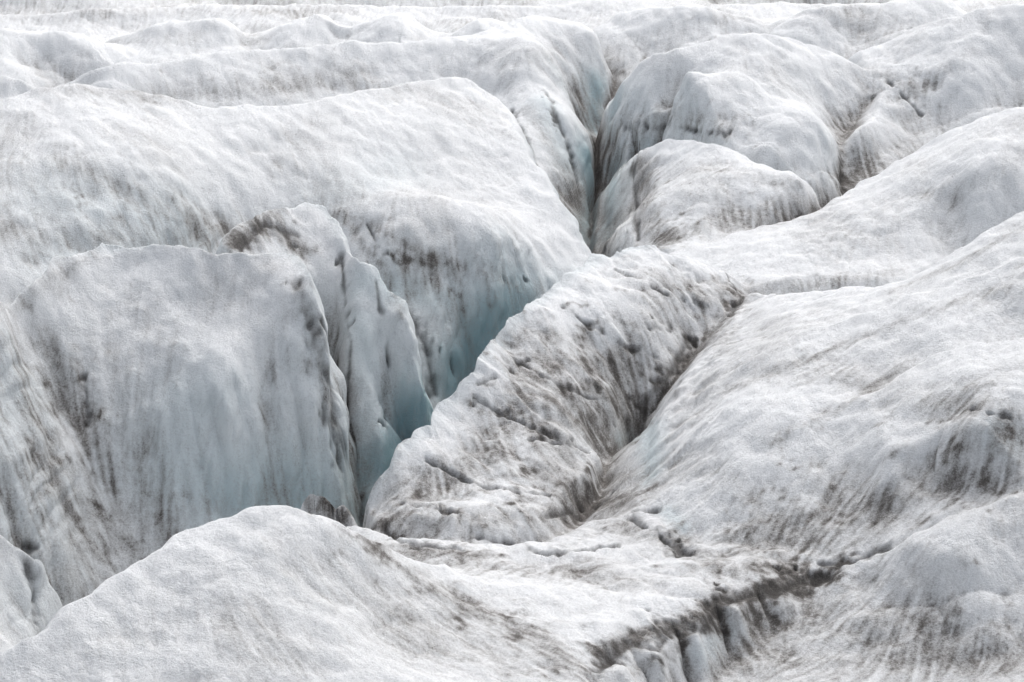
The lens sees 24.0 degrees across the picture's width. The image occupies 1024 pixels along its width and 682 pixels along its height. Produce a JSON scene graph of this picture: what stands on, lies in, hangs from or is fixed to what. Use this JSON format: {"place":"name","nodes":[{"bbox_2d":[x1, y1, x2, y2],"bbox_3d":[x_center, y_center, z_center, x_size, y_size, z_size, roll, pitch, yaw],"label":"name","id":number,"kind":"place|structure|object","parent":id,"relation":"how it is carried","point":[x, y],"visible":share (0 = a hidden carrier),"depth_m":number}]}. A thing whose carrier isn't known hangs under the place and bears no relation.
{"place":"outdoors","nodes":[
{"label":"outdoors","id":0,"kind":"place"},
{"bbox_2d":[0,0,1023,193],"bbox_3d":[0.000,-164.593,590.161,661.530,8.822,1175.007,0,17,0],"label":"glacier","id":1,"kind":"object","parent":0,"point":[102,21],"visible":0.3,"depth_m":86.90},
{"bbox_2d":[0,535,62,653],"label":"ice lump","id":2,"kind":"object","parent":1,"relation":"on","point":[31,604],"visible":0.52,"depth_m":44.37},
{"bbox_2d":[0,28,131,87],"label":"ice hump","id":3,"kind":"object","parent":1,"relation":"on","point":[48,59],"visible":0.71,"depth_m":72.81},
{"bbox_2d":[0,243,361,605],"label":"ice fin","id":4,"kind":"object","parent":1,"relation":"on","point":[154,397],"visible":0.86,"depth_m":49.31},
{"bbox_2d":[105,18,287,63],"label":"ice hump","id":5,"kind":"object","parent":1,"relation":"on","point":[173,40],"visible":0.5,"depth_m":74.62},
{"bbox_2d":[0,505,545,681],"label":"ice mound","id":6,"kind":"object","parent":1,"relation":"on","point":[278,593],"visible":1,"depth_m":38.98},
{"bbox_2d":[0,77,591,408],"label":"ice dome","id":7,"kind":"structure","parent":1,"relation":"on","point":[447,209],"depth_m":57.72},
{"bbox_2d":[0,16,613,250],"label":"ice ridge","id":8,"kind":"structure","parent":1,"relation":"on","point":[547,82],"depth_m":69.79},
{"bbox_2d":[216,202,433,526],"bbox_3d":[-3.917,0.599,53.386,6.034,6.715,4.758,12,21,34],"label":"ice fin","id":9,"kind":"object","parent":1,"relation":"on","point":[373,347],"visible":0.41,"depth_m":52.36},
{"bbox_2d":[253,12,600,140],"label":"ice hump","id":10,"kind":"object","parent":1,"relation":"on","point":[319,29],"visible":0.37,"depth_m":75.11},
{"bbox_2d":[362,245,747,545],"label":"ice ridge","id":11,"kind":"structure","parent":1,"relation":"on","point":[543,411],"depth_m":51.04},
{"bbox_2d":[341,508,812,681],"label":"ice ledge","id":12,"kind":"object","parent":1,"relation":"on","point":[635,595],"visible":0.69,"depth_m":43.33},
{"bbox_2d":[300,494,356,526],"bbox_3d":[-3.726,3.619,47.816,1.589,1.339,1.096,0,17,0],"label":"ice lump","id":13,"kind":"object","parent":12,"relation":"on","point":[317,505],"visible":0.39,"depth_m":47.52},
{"bbox_2d":[592,5,769,99],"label":"ice hump","id":14,"kind":"object","parent":1,"relation":"on","point":[630,41],"visible":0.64,"depth_m":75.36},
{"bbox_2d":[590,139,821,256],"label":"ice block","id":15,"kind":"structure","parent":1,"relation":"on","point":[667,196],"depth_m":62.59},
{"bbox_2d":[591,33,871,226],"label":"ice dome","id":16,"kind":"structure","parent":1,"relation":"on","point":[779,103],"depth_m":68.41},
{"bbox_2d":[639,211,1023,596],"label":"ice slope","id":17,"kind":"structure","parent":1,"relation":"on","point":[771,442],"depth_m":47.85},
{"bbox_2d":[579,257,1023,542],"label":"ice fold","id":18,"kind":"object","parent":17,"relation":"on","point":[684,502],"visible":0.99,"depth_m":49.22},
{"bbox_2d":[669,107,1023,294],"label":"ice slope","id":19,"kind":"structure","parent":1,"relation":"on","point":[931,203],"depth_m":59.21},
{"bbox_2d":[694,594,1023,681],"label":"ice shelf","id":20,"kind":"object","parent":1,"relation":"on","point":[814,638],"visible":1,"depth_m":42.01},
{"bbox_2d":[764,0,966,59],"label":"ice hump","id":21,"kind":"object","parent":1,"relation":"on","point":[847,31],"visible":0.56,"depth_m":74.53},
{"bbox_2d":[831,490,1023,651],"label":"ice mound","id":22,"kind":"object","parent":1,"relation":"on","point":[956,579],"visible":1,"depth_m":42.68},
{"bbox_2d":[841,4,1023,167],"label":"ice slope","id":23,"kind":"structure","parent":1,"relation":"on","point":[943,75],"depth_m":69.70},
{"bbox_2d":[843,338,1023,500],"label":"ice bulge","id":24,"kind":"object","parent":1,"relation":"on","point":[954,415],"visible":1,"depth_m":45.38}
]}

